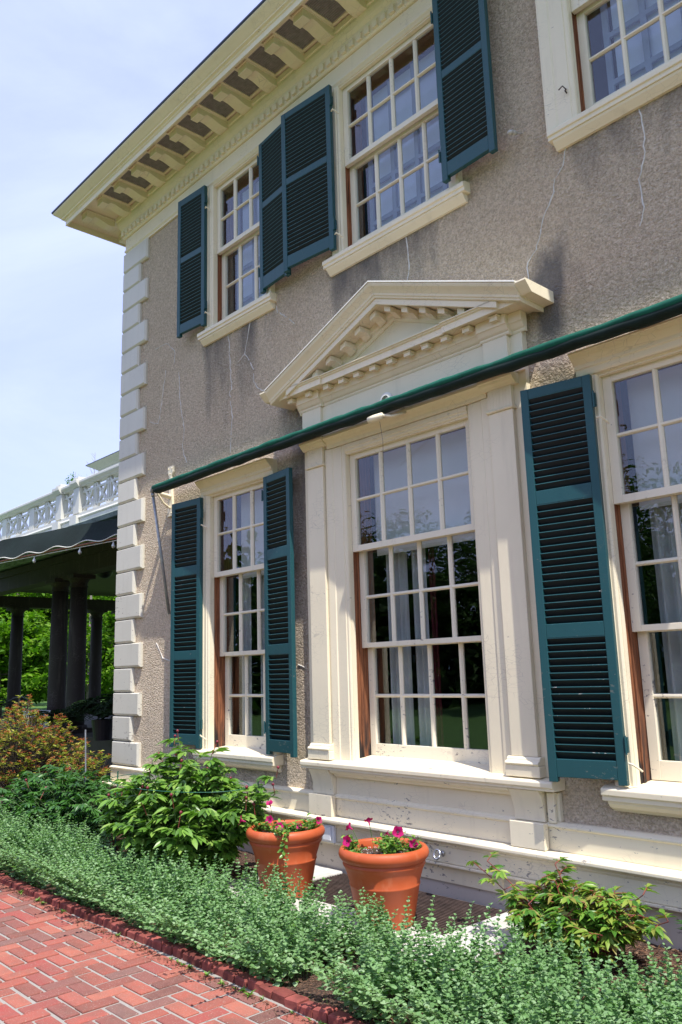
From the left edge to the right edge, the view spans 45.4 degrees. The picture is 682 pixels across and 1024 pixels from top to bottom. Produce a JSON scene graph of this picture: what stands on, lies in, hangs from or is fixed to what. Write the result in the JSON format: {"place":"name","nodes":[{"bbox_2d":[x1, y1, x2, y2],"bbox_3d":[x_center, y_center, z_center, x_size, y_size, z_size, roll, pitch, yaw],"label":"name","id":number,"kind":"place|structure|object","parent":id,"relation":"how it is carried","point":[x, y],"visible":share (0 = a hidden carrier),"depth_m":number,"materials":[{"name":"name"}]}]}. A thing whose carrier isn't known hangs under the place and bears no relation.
{"place":"outdoors","nodes":[
{"label":"outdoors","id":0,"kind":"place"},
{"bbox_2d":[2,696,110,774],"bbox_3d":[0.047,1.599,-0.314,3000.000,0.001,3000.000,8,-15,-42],"label":"lawn","id":1,"kind":"structure","parent":0,"point":[41,705],"depth_m":53.47,"materials":[{"name":"green plant"}]},
{"bbox_2d":[0,697,13,706],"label":"fern","id":2,"kind":"object","parent":1,"relation":"on","point":[3,701],"visible":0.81,"depth_m":17.56,"materials":[{"name":"green plant"}]},
{"bbox_2d":[0,609,86,715],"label":"leafy tree","id":3,"kind":"object","parent":1,"relation":"on","point":[35,651],"visible":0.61,"depth_m":35.98,"materials":[{"name":"green plant"}]},
{"bbox_2d":[0,592,97,694],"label":"leafy tree","id":4,"kind":"object","parent":1,"relation":"on","point":[46,620],"visible":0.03,"depth_m":42.41,"materials":[{"name":"green plant"}]},
{"bbox_2d":[2,592,114,687],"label":"leafy tree","id":5,"kind":"object","parent":1,"relation":"on","point":[42,614],"visible":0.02,"depth_m":42.16,"materials":[{"name":"green plant"}]},
{"bbox_2d":[0,463,120,775],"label":"porch","id":6,"kind":"object","parent":1,"relation":"on","point":[61,576],"visible":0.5,"depth_m":16.45,"materials":[{"name":"paint"}]},
{"bbox_2d":[0,695,28,722],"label":"handrail","id":7,"kind":"object","parent":6,"relation":"on","point":[21,698],"visible":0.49,"depth_m":16.89,"materials":[{"name":"black metal"}]},
{"bbox_2d":[23,710,50,731],"bbox_3d":[-5.922,4.204,15.809,0.390,0.690,0.460,8,-15,-42],"label":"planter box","id":8,"kind":"object","parent":6,"relation":"on","point":[44,726],"visible":0.07,"depth_m":15.76,"materials":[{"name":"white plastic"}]},
{"bbox_2d":[0,519,118,561],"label":"porch awning","id":9,"kind":"object","parent":6,"relation":"attached to","point":[45,542],"visible":0.73,"depth_m":12.89,"materials":[{"name":"green fabric"}]},
{"bbox_2d":[0,540,116,563],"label":"string light","id":10,"kind":"object","parent":9,"relation":"hanging from","point":[79,552],"visible":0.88,"depth_m":12.50,"materials":[{"name":"white plastic"}]},
{"bbox_2d":[96,571,112,578],"bbox_3d":[-5.386,1.407,18.557,0.380,0.215,0.380,8,-15,-42],"label":"ceiling lamp","id":11,"kind":"object","parent":6,"relation":"attached to","point":[107,574],"visible":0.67,"depth_m":18.44,"materials":[{"name":"black metal"}]},
{"bbox_2d":[29,709,93,743],"bbox_3d":[-5.045,3.857,14.654,1.182,0.636,1.139,8,-15,-42],"label":"fern","id":12,"kind":"object","parent":1,"relation":"on","point":[57,711],"visible":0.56,"depth_m":14.53,"materials":[{"name":"green plant"}]},
{"bbox_2d":[25,621,113,701],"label":"distant woods","id":13,"kind":"object","parent":1,"relation":"on","point":[85,690],"depth_m":68.83,"materials":[{"name":"green plant"}]},
{"bbox_2d":[53,472,90,680],"bbox_3d":[-12.144,3.555,36.629,1.726,11.052,2.142,0,-11,-8],"label":"sapling","id":14,"kind":"object","parent":1,"relation":"on","point":[68,480],"visible":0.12,"depth_m":37.54,"materials":[{"name":"green plant"}]},
{"bbox_2d":[78,453,95,699],"bbox_3d":[-12.484,3.264,39.662,1.715,12.811,2.239,2,-12,-17],"label":"bare sapling","id":15,"kind":"object","parent":1,"relation":"on","point":[87,687],"visible":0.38,"depth_m":39.04,"materials":[{"name":"brown plant"}]},
{"bbox_2d":[67,596,116,693],"bbox_3d":[-9.882,6.545,39.702,8.158,6.262,7.864,8,-15,-42],"label":"leafy tree","id":16,"kind":"object","parent":1,"relation":"on","point":[108,636],"visible":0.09,"depth_m":37.72,"materials":[{"name":"green plant"}]},
{"bbox_2d":[68,597,115,695],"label":"leafy tree","id":17,"kind":"object","parent":1,"relation":"on","point":[110,692],"depth_m":43.08,"materials":[{"name":"green plant"}]},
{"bbox_2d":[0,873,364,1023],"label":"brick kerb","id":18,"kind":"structure","parent":1,"relation":"on","point":[302,1005],"depth_m":4.63,"materials":[{"name":"red brick"}]},
{"bbox_2d":[0,774,681,1023],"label":"flower bed","id":19,"kind":"object","parent":1,"relation":"on","point":[308,985],"visible":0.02,"depth_m":4.51,"materials":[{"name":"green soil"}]},
{"bbox_2d":[0,695,86,814],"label":"azalea shrub","id":20,"kind":"object","parent":19,"relation":"on","point":[24,746],"visible":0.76,"depth_m":9.71,"materials":[{"name":"orange plant"}]},
{"bbox_2d":[0,764,128,845],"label":"peony bush","id":21,"kind":"object","parent":19,"relation":"on","point":[64,796],"visible":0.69,"depth_m":7.85,"materials":[{"name":"green plant"}]},
{"bbox_2d":[85,730,85,778],"bbox_3d":[-2.577,2.662,8.231,0.015,0.901,0.085,8,-15,-42],"label":"garden stake","id":22,"kind":"object","parent":21,"relation":"in","point":[85,752],"visible":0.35,"depth_m":8.28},
{"bbox_2d":[56,737,112,803],"bbox_3d":[-2.874,3.008,9.100,0.615,0.979,0.847,8,-15,-42],"label":"azalea shrub","id":23,"kind":"object","parent":19,"relation":"on","point":[77,762],"visible":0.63,"depth_m":9.06,"materials":[{"name":"orange plant"}]},
{"bbox_2d":[57,695,112,740],"bbox_3d":[-3.946,3.393,13.495,1.436,0.735,1.408,8,-15,-42],"label":"fern","id":24,"kind":"object","parent":19,"relation":"on","point":[102,729],"visible":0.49,"depth_m":13.31,"materials":[{"name":"green plant"}]},
{"bbox_2d":[84,692,119,720],"bbox_3d":[-3.093,3.095,12.316,1.672,0.816,1.636,8,-15,-42],"label":"fern","id":25,"kind":"object","parent":19,"relation":"on","point":[104,711],"visible":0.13,"depth_m":11.94,"materials":[{"name":"green plant"}]},
{"bbox_2d":[110,771,258,880],"bbox_3d":[-1.365,2.592,6.760,0.844,0.800,1.701,8,-15,-42],"label":"plant support","id":26,"kind":"object","parent":19,"relation":"on","point":[183,792],"visible":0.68,"depth_m":6.40,"materials":[{"name":"green metal"}]},
{"bbox_2d":[93,729,282,881],"bbox_3d":[-1.344,2.404,6.693,1.362,1.147,1.891,8,-15,-42],"label":"peony bush","id":27,"kind":"object","parent":19,"relation":"on","point":[203,825],"visible":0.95,"depth_m":6.35,"materials":[{"name":"green plant"}]},
{"bbox_2d":[0,796,681,1023],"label":"catmint foliage","id":28,"kind":"object","parent":19,"relation":"on","point":[63,860],"visible":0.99,"depth_m":4.23,"materials":[{"name":"green plant"}]},
{"bbox_2d":[215,865,523,969],"bbox_3d":[0.154,3.006,5.556,1.115,0.635,2.500,8,-15,-42],"label":"window well","id":29,"kind":"object","parent":19,"relation":"in","point":[445,908],"depth_m":5.45,"materials":[{"name":"grey concrete"}]},
{"bbox_2d":[246,820,324,897],"bbox_3d":[-0.402,2.542,5.964,0.581,0.466,0.581,8,-15,-42],"label":"flower pot","id":30,"kind":"object","parent":29,"relation":"on","point":[302,849],"visible":0.62,"depth_m":5.78,"materials":[{"name":"ceramic"}]},
{"bbox_2d":[238,800,321,858],"bbox_3d":[-0.423,2.305,6.003,0.484,0.330,0.553,8,-15,-42],"label":"petunia plant","id":31,"kind":"object","parent":30,"relation":"in","point":[278,827],"visible":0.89,"depth_m":5.97,"materials":[{"name":"green plant"}]},
{"bbox_2d":[339,837,428,930],"bbox_3d":[0.280,2.371,5.197,0.581,0.466,0.581,8,-15,-42],"label":"flower pot","id":32,"kind":"object","parent":29,"relation":"on","point":[394,879],"visible":0.78,"depth_m":5.00,"materials":[{"name":"ceramic"}]},
{"bbox_2d":[341,817,421,853],"bbox_3d":[0.270,2.093,5.269,0.571,0.212,0.364,-1,-11,-2],"label":"petunia plant","id":33,"kind":"object","parent":32,"relation":"on","point":[397,832],"visible":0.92,"depth_m":5.21,"materials":[{"name":"green plant"}]},
{"bbox_2d":[372,942,681,1023],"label":"bark mulch","id":34,"kind":"object","parent":19,"relation":"on","point":[617,963],"visible":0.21,"depth_m":4.38,"materials":[{"name":"brown wood"}]},
{"bbox_2d":[466,851,675,968],"bbox_3d":[1.210,2.234,4.612,0.746,0.530,1.300,4,-12,-25],"label":"peony bush","id":35,"kind":"object","parent":19,"relation":"on","point":[604,921],"visible":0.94,"depth_m":4.36,"materials":[{"name":"green plant"}]},
{"bbox_2d":[51,0,681,951],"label":"house","id":36,"kind":"structure","parent":1,"relation":"on","point":[451,626],"depth_m":6.68,"materials":[{"name":"paint"}]},
{"bbox_2d":[197,149,276,346],"bbox_3d":[-1.048,-2.864,8.862,0.360,1.916,1.315,8,-15,-42],"label":"window","id":37,"kind":"structure","parent":36,"relation":"in","point":[225,237],"depth_m":9.02,"materials":[{"name":"beige paint"}]},
{"bbox_2d":[192,458,283,772],"bbox_3d":[-0.922,1.020,8.095,0.481,2.901,1.295,8,-15,-42],"label":"window","id":38,"kind":"structure","parent":36,"relation":"in","point":[220,492],"depth_m":8.31,"materials":[{"name":"beige paint"}]},
{"bbox_2d":[322,824,335,842],"bbox_3d":[-0.103,2.623,6.656,0.044,0.135,0.145,8,-15,-42],"label":"socket cover","id":39,"kind":"object","parent":36,"relation":"attached to","point":[329,835],"visible":0.84,"depth_m":6.62,"materials":[{"name":"white plastic"}]},
{"bbox_2d":[322,12,469,276],"bbox_3d":[0.494,-3.231,7.225,0.360,1.916,1.661,8,-15,-42],"label":"window","id":40,"kind":"structure","parent":36,"relation":"in","point":[411,194],"depth_m":7.34,"materials":[{"name":"beige paint"}]},
{"bbox_2d":[150,294,681,613],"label":"rolled awning","id":41,"kind":"object","parent":36,"relation":"attached to","point":[664,310],"visible":0.98,"depth_m":6.10,"materials":[{"name":"green fabric"}]},
{"bbox_2d":[300,332,564,850],"bbox_3d":[0.638,0.604,6.465,0.516,3.570,2.480,8,-15,-42],"label":"window","id":42,"kind":"structure","parent":36,"relation":"in","point":[434,486],"depth_m":6.54,"materials":[{"name":"beige paint"}]},
{"bbox_2d":[433,849,444,859],"bbox_3d":[0.698,2.422,5.782,0.090,0.074,0.068,8,-15,-42],"label":"eye bolt","id":43,"kind":"object","parent":36,"relation":"attached to","point":[440,853],"visible":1,"depth_m":5.77,"materials":[{"name":"metal"}]},
{"bbox_2d":[507,129,522,135],"bbox_3d":[1.286,-2.800,6.035,0.156,0.067,0.043,8,-15,-42],"label":"insulator","id":44,"kind":"object","parent":36,"relation":"attached to","point":[511,132],"visible":1,"depth_m":6.00,"materials":[{"name":"white ceramic"}]},
{"bbox_2d":[535,0,681,152],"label":"window","id":45,"kind":"structure","parent":36,"relation":"in","point":[647,34],"depth_m":5.74,"materials":[{"name":"beige paint"}]},
{"bbox_2d":[567,315,681,817],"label":"window","id":46,"kind":"structure","parent":36,"relation":"in","point":[649,359],"depth_m":5.14,"materials":[{"name":"beige paint"}]},
{"bbox_2d":[85,451,119,477],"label":"roof pavilion","id":47,"kind":"structure","parent":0,"point":[106,462],"depth_m":20.30,"materials":[{"name":"metal"}]},
{"bbox_2d":[0,0,261,537],"label":"sky","id":48,"kind":"structure","parent":0,"point":[77,77],"materials":[{"name":"blue"}]},
{"bbox_2d":[0,883,318,1023],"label":"brick path","id":49,"kind":"structure","parent":0,"point":[59,989],"depth_m":4.39,"materials":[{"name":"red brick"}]},
{"bbox_2d":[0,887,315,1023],"bbox_3d":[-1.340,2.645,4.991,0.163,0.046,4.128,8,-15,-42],"label":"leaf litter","id":50,"kind":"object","parent":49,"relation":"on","point":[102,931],"visible":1,"depth_m":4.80,"materials":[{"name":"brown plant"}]},
{"bbox_2d":[4,872,325,1023],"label":"kerb weeds","id":51,"kind":"object","parent":49,"relation":"on","point":[190,966],"visible":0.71,"depth_m":4.43,"materials":[{"name":"green plant"}]}
]}

